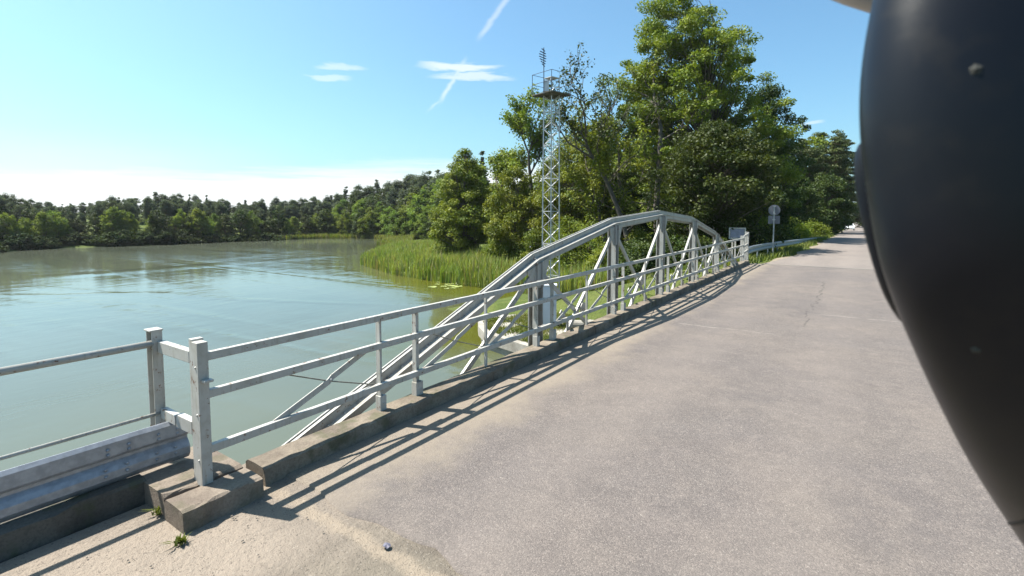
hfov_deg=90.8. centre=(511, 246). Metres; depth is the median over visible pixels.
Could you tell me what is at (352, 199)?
broadleaf tree
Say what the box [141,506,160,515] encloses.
weed
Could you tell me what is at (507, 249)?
bank shrub
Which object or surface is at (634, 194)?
hazel tree
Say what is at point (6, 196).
pine tree
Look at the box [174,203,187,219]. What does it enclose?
pine tree
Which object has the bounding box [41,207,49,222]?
pine tree
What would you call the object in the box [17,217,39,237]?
broadleaf tree
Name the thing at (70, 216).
pine tree
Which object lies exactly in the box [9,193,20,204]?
broadleaf tree
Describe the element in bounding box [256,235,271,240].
waterline bush
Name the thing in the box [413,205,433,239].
broadleaf tree
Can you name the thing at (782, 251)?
verge grass
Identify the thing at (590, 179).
bare branched tree
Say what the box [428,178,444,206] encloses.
broadleaf tree
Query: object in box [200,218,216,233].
broadleaf tree
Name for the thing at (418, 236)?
broadleaf tree
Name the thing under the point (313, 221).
broadleaf tree
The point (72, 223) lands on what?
broadleaf tree
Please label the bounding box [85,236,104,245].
waterline bush
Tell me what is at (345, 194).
spruce tree
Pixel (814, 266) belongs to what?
expansion joint
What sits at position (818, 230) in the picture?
verge shrub
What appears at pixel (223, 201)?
pine tree
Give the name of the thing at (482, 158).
spruce tree
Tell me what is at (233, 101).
sky
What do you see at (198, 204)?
pine tree
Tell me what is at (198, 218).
broadleaf tree
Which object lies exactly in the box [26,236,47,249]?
waterline bush
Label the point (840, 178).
broadleaf tree
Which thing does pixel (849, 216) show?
roadside tree
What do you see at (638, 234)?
bank shrub
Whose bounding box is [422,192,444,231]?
broadleaf tree
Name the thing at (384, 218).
broadleaf tree
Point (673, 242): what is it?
bank shrub
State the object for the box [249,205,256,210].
pine tree
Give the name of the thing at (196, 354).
bridge railing
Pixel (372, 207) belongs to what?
broadleaf tree
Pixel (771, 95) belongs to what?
hazel tree
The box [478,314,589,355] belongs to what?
concrete quay
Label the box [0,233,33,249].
waterline bush
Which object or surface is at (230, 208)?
pine tree
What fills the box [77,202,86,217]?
pine tree
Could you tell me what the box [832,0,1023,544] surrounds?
wing mirror housing
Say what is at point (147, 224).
broadleaf tree
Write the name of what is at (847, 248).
road
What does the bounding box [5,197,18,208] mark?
pine tree
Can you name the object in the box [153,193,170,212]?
pine tree
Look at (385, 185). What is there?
pine tree
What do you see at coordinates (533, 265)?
bowstring truss
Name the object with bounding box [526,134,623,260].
hazel tree
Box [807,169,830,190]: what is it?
broadleaf tree
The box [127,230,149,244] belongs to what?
waterline bush
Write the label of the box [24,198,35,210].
pine tree
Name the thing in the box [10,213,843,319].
ground
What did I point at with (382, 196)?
broadleaf tree
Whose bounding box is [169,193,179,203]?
pine tree
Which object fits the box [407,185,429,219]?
broadleaf tree
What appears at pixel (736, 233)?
notice board
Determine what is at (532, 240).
bank shrub
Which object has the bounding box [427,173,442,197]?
pine tree
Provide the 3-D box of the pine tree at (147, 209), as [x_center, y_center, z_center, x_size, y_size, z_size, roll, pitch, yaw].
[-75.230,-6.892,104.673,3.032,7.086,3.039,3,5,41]
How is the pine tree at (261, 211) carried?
on the ground at (503, 303)
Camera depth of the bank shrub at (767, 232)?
40.08 m
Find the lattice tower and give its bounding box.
[532,48,570,289]
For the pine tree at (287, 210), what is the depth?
120.94 m
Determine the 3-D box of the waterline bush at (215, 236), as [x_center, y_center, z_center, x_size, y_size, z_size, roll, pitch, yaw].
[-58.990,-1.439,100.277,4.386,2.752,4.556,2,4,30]
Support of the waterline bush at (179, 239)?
on the ground at (503, 303)
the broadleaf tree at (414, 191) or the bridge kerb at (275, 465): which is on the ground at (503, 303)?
the broadleaf tree at (414, 191)
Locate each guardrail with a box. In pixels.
[0,421,189,522]
[749,237,820,256]
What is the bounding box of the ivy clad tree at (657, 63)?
[603,42,722,234]
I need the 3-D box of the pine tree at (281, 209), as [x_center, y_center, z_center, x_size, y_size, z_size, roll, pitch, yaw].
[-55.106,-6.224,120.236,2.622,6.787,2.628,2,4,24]
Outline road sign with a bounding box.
[768,205,779,252]
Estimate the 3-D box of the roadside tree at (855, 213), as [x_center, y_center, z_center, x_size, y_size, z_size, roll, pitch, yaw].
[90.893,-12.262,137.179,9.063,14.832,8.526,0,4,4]
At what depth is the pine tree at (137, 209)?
104.97 m
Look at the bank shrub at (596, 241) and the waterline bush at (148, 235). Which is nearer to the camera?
the bank shrub at (596, 241)
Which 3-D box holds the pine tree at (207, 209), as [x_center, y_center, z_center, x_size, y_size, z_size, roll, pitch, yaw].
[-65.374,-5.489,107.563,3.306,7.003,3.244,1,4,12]
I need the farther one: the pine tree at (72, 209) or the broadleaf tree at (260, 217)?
the broadleaf tree at (260, 217)
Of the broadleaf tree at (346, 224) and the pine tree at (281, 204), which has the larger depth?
the pine tree at (281, 204)
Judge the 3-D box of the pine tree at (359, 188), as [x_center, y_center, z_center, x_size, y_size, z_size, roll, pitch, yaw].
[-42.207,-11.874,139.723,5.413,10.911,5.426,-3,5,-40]
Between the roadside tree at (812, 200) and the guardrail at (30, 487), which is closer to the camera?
the guardrail at (30, 487)
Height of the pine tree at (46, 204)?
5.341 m
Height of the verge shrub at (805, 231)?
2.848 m
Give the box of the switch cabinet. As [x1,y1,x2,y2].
[543,283,556,326]
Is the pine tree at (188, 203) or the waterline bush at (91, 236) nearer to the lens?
the waterline bush at (91, 236)
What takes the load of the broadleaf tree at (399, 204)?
on the ground at (503, 303)
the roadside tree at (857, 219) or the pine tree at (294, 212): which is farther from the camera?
the roadside tree at (857, 219)
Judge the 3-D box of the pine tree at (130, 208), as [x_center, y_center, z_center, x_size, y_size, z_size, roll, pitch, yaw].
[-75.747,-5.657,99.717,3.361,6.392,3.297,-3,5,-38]
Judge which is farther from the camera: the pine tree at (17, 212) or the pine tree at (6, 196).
the pine tree at (6, 196)
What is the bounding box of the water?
[0,238,524,470]
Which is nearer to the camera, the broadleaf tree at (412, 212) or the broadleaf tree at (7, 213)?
the broadleaf tree at (7, 213)
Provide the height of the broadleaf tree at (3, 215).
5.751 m
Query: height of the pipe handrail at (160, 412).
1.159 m
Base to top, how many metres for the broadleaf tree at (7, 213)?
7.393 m
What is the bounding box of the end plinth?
[139,446,263,534]
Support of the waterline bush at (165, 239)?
on the ground at (503, 303)
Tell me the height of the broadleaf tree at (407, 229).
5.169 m
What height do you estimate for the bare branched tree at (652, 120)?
15.838 m
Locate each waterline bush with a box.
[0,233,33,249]
[0,245,10,251]
[3,241,21,249]
[18,240,36,249]
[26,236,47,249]
[40,237,59,248]
[58,238,70,245]
[61,232,89,245]
[71,235,91,244]
[79,234,95,241]
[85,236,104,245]
[92,230,133,246]
[99,231,130,245]
[126,238,141,245]
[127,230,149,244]
[141,232,154,243]
[147,231,176,244]
[150,231,177,244]
[168,233,185,244]
[174,233,192,243]
[182,235,199,243]
[186,232,214,243]
[202,235,220,242]
[206,232,227,241]
[216,234,230,241]
[229,235,240,241]
[245,234,258,241]
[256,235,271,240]
[258,232,283,240]
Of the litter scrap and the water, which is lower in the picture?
the litter scrap
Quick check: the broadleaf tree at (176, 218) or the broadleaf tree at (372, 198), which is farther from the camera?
the broadleaf tree at (372, 198)
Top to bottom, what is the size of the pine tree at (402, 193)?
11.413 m
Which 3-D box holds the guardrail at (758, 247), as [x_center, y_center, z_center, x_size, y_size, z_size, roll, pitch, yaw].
[18.467,-0.055,32.710,0.282,1.335,30.343,3,5,37]
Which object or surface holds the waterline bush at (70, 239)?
on the ground at (503, 303)
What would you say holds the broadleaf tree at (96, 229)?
on the ground at (503, 303)
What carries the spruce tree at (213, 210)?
on the ground at (503, 303)
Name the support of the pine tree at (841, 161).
on the ground at (503, 303)
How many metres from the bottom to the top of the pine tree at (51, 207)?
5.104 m
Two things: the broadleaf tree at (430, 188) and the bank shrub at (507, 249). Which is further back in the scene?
the broadleaf tree at (430, 188)
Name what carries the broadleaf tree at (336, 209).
on the ground at (503, 303)
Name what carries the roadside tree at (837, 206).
on the ground at (503, 303)
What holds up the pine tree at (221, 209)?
on the ground at (503, 303)
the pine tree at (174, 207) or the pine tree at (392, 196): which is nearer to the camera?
the pine tree at (174, 207)
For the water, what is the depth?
25.85 m
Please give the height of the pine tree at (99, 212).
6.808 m
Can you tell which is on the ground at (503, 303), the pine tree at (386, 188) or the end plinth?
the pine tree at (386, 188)
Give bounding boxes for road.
[0,463,462,575]
[765,222,873,269]
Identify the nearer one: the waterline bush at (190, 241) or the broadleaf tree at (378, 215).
the waterline bush at (190, 241)
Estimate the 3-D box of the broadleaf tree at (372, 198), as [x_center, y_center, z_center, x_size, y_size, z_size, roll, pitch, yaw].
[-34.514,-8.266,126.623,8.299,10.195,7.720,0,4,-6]
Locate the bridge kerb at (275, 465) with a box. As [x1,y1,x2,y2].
[246,260,749,486]
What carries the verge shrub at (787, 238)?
on the ground at (503, 303)
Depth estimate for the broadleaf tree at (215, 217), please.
102.78 m
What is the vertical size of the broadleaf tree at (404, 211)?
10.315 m
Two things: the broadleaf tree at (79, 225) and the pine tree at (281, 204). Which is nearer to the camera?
the broadleaf tree at (79, 225)
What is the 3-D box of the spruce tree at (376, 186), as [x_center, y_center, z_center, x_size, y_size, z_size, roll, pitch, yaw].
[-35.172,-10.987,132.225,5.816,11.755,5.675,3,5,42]
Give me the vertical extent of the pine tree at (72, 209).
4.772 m
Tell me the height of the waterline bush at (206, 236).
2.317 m
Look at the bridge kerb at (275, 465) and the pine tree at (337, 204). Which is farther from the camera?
the pine tree at (337, 204)
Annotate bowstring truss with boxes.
[283,210,737,444]
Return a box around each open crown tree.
[465,140,534,222]
[497,83,573,227]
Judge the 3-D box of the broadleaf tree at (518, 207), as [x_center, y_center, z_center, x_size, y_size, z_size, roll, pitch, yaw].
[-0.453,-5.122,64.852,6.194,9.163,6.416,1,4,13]
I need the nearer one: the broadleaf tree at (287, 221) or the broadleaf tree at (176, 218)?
the broadleaf tree at (176, 218)
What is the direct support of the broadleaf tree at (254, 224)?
on the ground at (503, 303)
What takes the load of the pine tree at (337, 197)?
on the ground at (503, 303)
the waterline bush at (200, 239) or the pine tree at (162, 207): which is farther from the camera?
the pine tree at (162, 207)
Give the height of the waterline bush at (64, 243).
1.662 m
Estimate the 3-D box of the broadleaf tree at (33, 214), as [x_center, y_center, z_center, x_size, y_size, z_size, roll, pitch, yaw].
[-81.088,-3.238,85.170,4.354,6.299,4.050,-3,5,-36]
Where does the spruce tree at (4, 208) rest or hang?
on the ground at (503, 303)
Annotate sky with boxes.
[0,0,869,211]
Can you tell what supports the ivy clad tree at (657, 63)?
on the ground at (503, 303)
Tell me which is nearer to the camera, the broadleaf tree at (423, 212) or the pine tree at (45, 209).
the pine tree at (45, 209)
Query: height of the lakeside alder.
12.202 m
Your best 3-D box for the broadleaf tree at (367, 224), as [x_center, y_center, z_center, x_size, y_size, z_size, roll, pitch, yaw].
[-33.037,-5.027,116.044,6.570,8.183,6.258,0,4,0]
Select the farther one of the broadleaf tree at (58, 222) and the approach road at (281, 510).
the broadleaf tree at (58, 222)
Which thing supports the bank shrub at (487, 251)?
on the ground at (503, 303)
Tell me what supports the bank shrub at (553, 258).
on the ground at (503, 303)
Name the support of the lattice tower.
on the ground at (503, 303)
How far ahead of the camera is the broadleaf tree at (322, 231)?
119.96 m
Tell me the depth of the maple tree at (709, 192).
26.82 m
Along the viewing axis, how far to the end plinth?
3.45 m
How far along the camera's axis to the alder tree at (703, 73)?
38.12 m
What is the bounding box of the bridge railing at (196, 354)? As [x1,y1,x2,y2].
[157,232,748,485]
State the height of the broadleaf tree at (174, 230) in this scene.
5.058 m
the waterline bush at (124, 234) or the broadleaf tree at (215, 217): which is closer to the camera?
the waterline bush at (124, 234)
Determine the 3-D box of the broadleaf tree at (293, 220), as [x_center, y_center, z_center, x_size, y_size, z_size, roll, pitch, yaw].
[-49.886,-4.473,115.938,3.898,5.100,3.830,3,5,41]
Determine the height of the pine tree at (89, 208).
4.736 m
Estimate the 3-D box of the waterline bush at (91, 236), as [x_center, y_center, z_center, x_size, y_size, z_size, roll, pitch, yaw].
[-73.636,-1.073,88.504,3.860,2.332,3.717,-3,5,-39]
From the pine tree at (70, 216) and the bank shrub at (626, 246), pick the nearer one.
the bank shrub at (626, 246)
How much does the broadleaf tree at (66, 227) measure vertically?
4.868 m
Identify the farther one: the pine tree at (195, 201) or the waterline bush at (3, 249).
the pine tree at (195, 201)
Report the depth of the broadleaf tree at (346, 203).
126.90 m
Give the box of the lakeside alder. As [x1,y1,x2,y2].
[427,147,494,253]
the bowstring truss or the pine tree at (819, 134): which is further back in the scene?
the pine tree at (819, 134)
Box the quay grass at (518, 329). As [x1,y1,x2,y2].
[483,311,584,341]
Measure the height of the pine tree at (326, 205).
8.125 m
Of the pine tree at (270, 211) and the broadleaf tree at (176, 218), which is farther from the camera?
the pine tree at (270, 211)
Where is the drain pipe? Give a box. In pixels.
[571,320,592,328]
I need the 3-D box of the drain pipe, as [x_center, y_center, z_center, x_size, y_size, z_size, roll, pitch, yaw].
[3.127,3.402,21.916,1.321,0.400,0.393,0,4,5]
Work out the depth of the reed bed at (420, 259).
44.20 m
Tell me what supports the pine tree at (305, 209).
on the ground at (503, 303)
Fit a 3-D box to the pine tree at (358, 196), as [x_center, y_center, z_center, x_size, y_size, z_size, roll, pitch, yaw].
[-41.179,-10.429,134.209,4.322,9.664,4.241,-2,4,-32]
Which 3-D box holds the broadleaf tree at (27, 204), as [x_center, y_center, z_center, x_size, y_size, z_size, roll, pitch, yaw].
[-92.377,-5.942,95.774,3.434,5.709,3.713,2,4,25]
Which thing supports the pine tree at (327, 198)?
on the ground at (503, 303)
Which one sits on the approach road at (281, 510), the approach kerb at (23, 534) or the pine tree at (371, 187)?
the approach kerb at (23, 534)
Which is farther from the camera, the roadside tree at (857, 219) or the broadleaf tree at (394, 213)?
the roadside tree at (857, 219)
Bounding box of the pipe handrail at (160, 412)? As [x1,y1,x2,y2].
[0,327,179,460]
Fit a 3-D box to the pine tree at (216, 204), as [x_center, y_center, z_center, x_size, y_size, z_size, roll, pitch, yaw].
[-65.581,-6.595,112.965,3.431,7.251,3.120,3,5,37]
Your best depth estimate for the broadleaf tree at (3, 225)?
78.58 m
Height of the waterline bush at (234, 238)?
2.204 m
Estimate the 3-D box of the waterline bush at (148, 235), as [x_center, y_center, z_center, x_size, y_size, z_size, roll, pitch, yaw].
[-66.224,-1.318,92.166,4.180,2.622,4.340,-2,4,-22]
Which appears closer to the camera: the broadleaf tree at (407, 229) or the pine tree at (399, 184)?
the broadleaf tree at (407, 229)
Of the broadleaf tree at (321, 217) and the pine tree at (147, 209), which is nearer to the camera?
the pine tree at (147, 209)
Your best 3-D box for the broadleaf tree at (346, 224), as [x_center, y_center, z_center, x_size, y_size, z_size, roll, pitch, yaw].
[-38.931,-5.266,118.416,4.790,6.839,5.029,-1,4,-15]
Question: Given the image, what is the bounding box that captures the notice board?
[729,228,745,239]
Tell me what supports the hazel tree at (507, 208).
on the ground at (503, 303)
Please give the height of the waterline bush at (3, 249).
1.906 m
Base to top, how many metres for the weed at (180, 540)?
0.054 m
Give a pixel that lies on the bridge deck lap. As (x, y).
(463, 538)
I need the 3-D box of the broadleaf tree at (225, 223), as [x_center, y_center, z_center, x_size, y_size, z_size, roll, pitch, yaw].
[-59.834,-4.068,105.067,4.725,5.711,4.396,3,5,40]
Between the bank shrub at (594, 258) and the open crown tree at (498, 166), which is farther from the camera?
the open crown tree at (498, 166)
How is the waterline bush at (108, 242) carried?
on the ground at (503, 303)
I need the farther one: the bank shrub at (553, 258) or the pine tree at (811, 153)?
the pine tree at (811, 153)
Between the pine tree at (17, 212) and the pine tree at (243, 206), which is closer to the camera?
the pine tree at (17, 212)
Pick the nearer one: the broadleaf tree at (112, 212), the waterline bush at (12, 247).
the waterline bush at (12, 247)
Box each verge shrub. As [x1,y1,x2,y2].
[780,223,796,240]
[787,218,813,238]
[797,218,831,236]
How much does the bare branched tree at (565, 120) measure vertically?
15.367 m
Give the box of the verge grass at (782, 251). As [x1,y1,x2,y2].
[627,234,833,282]
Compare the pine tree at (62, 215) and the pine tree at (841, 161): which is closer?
the pine tree at (841, 161)
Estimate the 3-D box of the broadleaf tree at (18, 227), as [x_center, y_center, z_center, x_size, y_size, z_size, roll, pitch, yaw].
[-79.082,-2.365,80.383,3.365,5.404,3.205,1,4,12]
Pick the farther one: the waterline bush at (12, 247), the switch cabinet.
the waterline bush at (12, 247)
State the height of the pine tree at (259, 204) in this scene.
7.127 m
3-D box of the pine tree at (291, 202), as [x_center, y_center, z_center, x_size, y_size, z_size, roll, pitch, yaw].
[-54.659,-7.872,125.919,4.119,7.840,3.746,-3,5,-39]
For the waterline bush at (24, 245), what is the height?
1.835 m
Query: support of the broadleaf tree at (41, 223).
on the ground at (503, 303)
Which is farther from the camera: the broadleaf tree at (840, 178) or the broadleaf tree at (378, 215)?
the broadleaf tree at (378, 215)
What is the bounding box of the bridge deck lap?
[286,450,641,575]
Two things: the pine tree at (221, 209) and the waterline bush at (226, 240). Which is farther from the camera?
the pine tree at (221, 209)
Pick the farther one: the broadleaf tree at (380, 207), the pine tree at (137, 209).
the broadleaf tree at (380, 207)
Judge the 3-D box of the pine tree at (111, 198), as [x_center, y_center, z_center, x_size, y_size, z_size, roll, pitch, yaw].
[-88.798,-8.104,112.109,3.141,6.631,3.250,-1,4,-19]
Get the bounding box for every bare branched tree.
[537,42,660,243]
[548,96,651,254]
[549,72,692,242]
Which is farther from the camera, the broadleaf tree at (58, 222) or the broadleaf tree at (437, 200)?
the broadleaf tree at (437, 200)
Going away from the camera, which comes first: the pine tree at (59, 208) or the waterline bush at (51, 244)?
the waterline bush at (51, 244)
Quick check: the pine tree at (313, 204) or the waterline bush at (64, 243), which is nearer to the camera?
the waterline bush at (64, 243)
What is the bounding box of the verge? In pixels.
[762,232,840,263]
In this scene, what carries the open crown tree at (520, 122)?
on the ground at (503, 303)
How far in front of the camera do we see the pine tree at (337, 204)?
123.13 m
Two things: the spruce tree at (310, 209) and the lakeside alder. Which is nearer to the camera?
the lakeside alder
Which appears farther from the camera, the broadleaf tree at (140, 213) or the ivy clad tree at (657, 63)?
the broadleaf tree at (140, 213)
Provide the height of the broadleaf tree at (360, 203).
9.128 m
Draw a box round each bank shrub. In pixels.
[482,238,510,257]
[498,231,525,259]
[515,226,544,262]
[544,214,591,274]
[546,238,566,264]
[564,213,607,269]
[583,242,619,271]
[596,235,625,255]
[605,238,646,281]
[618,238,671,282]
[619,226,655,259]
[643,223,678,251]
[648,233,688,269]
[672,235,712,264]
[698,237,739,260]
[748,214,772,242]
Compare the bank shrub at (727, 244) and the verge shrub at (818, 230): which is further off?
the verge shrub at (818, 230)
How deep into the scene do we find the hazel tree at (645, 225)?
48.58 m
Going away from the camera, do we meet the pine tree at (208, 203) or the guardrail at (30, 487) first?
the guardrail at (30, 487)
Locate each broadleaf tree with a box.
[0,198,13,231]
[0,212,18,239]
[0,219,15,240]
[1,215,28,236]
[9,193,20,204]
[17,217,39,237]
[18,208,45,230]
[20,200,33,211]
[27,211,58,238]
[35,210,71,237]
[56,217,74,235]
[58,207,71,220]
[67,218,81,233]
[68,218,88,234]
[83,212,103,236]
[92,205,131,233]
[109,211,133,232]
[124,211,141,231]
[133,198,144,221]
[143,217,164,232]
[145,209,172,232]
[162,216,180,232]
[169,208,187,233]
[179,216,201,234]
[184,207,211,235]
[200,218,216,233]
[208,213,223,234]
[214,213,237,238]
[226,209,253,238]
[238,211,262,238]
[251,209,268,235]
[262,218,279,233]
[268,206,287,234]
[281,219,293,233]
[286,217,304,233]
[298,213,316,234]
[308,213,322,233]
[310,209,335,234]
[317,211,334,233]
[331,198,350,213]
[331,214,345,232]
[332,203,344,229]
[336,209,353,234]
[338,208,354,232]
[344,192,358,214]
[344,199,370,229]
[349,209,365,237]
[354,207,380,237]
[358,199,376,230]
[364,193,382,210]
[367,211,384,234]
[370,188,386,212]
[374,201,385,221]
[376,206,394,233]
[379,204,401,233]
[385,210,403,234]
[386,202,405,232]
[393,193,417,234]
[395,187,421,219]
[399,217,412,236]
[403,189,430,234]
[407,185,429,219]
[409,210,423,238]
[412,182,434,230]
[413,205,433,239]
[415,195,440,236]
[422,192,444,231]
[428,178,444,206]
[464,161,492,235]
[488,181,530,235]
[525,165,562,234]
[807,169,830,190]
[815,168,858,232]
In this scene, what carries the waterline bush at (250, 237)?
on the ground at (503, 303)
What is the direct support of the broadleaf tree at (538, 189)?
on the ground at (503, 303)
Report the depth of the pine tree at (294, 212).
121.41 m
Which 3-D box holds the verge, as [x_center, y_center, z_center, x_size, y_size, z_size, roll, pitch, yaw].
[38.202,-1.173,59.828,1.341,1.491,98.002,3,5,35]
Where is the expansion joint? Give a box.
[754,263,872,269]
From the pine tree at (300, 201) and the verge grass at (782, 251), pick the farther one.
the pine tree at (300, 201)
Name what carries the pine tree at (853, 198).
on the ground at (503, 303)
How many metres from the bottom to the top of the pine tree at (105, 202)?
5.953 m
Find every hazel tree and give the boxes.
[481,164,547,260]
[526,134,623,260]
[572,117,653,249]
[611,96,677,232]
[734,82,816,240]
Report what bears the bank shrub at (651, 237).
on the ground at (503, 303)
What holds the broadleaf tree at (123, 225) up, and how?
on the ground at (503, 303)
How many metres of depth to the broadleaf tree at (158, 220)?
93.50 m
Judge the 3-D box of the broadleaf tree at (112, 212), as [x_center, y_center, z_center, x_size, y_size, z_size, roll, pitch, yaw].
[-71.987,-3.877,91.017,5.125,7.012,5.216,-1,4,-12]
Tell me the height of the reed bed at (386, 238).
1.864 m
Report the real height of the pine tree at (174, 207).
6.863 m
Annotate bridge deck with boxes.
[344,263,1023,575]
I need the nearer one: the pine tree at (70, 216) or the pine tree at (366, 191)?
the pine tree at (70, 216)
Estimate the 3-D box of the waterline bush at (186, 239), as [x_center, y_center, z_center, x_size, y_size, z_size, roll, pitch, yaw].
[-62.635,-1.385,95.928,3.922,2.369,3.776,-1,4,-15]
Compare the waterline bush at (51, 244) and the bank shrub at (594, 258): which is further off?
the waterline bush at (51, 244)
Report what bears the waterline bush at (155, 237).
on the ground at (503, 303)
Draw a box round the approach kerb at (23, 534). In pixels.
[0,474,145,562]
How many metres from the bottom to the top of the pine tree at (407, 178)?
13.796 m
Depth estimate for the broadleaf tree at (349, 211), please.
122.25 m
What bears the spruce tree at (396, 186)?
on the ground at (503, 303)
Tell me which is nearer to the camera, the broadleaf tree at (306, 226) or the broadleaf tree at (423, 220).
the broadleaf tree at (423, 220)
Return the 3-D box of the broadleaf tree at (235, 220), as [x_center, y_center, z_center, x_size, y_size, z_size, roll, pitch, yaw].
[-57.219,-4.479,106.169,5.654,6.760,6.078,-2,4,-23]
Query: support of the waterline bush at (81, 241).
on the ground at (503, 303)
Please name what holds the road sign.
on the ground at (503, 303)
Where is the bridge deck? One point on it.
(750, 419)
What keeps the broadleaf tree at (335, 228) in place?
on the ground at (503, 303)
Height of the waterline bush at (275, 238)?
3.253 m
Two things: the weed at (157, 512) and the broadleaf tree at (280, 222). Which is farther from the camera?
the broadleaf tree at (280, 222)
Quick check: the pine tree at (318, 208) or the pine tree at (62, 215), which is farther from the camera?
the pine tree at (318, 208)
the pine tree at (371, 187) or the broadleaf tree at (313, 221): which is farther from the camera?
the pine tree at (371, 187)
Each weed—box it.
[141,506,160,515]
[159,531,189,546]
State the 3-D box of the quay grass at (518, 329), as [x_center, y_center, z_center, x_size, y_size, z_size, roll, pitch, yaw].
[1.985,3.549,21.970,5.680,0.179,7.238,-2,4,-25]
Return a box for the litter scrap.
[383,542,390,548]
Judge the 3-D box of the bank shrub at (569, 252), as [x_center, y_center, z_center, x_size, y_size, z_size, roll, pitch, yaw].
[4.052,0.492,38.264,4.325,5.834,4.822,2,4,24]
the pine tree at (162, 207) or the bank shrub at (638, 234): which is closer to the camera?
the bank shrub at (638, 234)
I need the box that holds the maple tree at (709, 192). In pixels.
[641,118,791,253]
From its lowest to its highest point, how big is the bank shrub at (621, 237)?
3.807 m
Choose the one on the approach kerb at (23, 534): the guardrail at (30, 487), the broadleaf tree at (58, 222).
the guardrail at (30, 487)
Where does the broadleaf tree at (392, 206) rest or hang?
on the ground at (503, 303)
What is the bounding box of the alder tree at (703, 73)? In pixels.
[597,0,830,243]
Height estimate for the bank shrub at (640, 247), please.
2.605 m
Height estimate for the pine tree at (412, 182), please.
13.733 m
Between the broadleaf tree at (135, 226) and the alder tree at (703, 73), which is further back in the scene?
the broadleaf tree at (135, 226)
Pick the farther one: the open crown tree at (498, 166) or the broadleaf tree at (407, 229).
the broadleaf tree at (407, 229)
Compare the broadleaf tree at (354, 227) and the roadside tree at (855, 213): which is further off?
the roadside tree at (855, 213)
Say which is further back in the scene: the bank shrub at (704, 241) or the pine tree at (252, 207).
the pine tree at (252, 207)
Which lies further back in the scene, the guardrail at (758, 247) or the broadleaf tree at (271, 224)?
the broadleaf tree at (271, 224)
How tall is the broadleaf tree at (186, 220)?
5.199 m
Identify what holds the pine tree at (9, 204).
on the ground at (503, 303)
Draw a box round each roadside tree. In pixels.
[773,175,831,228]
[804,173,857,234]
[841,191,852,231]
[846,181,859,222]
[853,201,861,226]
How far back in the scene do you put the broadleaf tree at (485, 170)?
66.09 m
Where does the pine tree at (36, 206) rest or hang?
on the ground at (503, 303)
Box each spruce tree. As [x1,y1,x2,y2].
[0,198,9,218]
[208,205,216,232]
[307,202,313,220]
[342,189,346,203]
[373,182,379,203]
[392,183,398,204]
[480,151,491,187]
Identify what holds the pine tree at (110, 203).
on the ground at (503, 303)
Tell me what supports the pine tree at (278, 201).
on the ground at (503, 303)
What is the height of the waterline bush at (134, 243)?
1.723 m
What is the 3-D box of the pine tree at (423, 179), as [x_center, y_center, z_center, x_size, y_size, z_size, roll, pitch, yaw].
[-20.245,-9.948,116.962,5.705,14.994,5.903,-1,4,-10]
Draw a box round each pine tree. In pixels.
[0,192,10,200]
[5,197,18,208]
[6,201,16,226]
[10,205,32,224]
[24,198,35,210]
[30,204,42,210]
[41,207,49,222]
[42,201,53,206]
[47,204,56,210]
[55,207,64,217]
[65,213,75,224]
[67,205,78,217]
[76,212,87,233]
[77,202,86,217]
[85,205,91,222]
[86,202,106,225]
[101,201,109,217]
[102,200,123,227]
[105,195,116,209]
[121,202,137,221]
[127,198,140,218]
[140,196,157,220]
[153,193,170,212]
[157,199,171,225]
[164,202,179,228]
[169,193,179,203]
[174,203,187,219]
[182,200,196,216]
[187,200,209,222]
[192,199,202,207]
[200,205,211,221]
[203,200,211,215]
[210,201,222,219]
[214,203,228,233]
[219,198,228,212]
[225,200,233,214]
[237,204,251,210]
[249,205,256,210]
[254,201,266,217]
[254,208,266,229]
[265,206,279,227]
[272,196,280,205]
[276,202,286,213]
[278,207,286,218]
[284,206,291,230]
[285,199,300,217]
[287,203,301,226]
[297,197,305,222]
[300,205,310,225]
[308,197,318,215]
[312,200,323,222]
[319,201,333,214]
[322,195,331,203]
[332,192,343,203]
[332,201,343,215]
[349,189,363,202]
[350,183,363,194]
[360,185,374,198]
[367,185,375,195]
[379,180,393,191]
[381,184,396,204]
[381,186,400,220]
[389,180,404,204]
[396,189,412,213]
[399,174,414,191]
[407,175,419,189]
[412,171,431,193]
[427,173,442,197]
[780,138,837,194]
[808,131,843,177]
[810,129,854,231]
[830,135,856,231]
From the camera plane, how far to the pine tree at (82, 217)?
94.36 m
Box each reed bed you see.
[262,230,415,245]
[360,238,621,294]

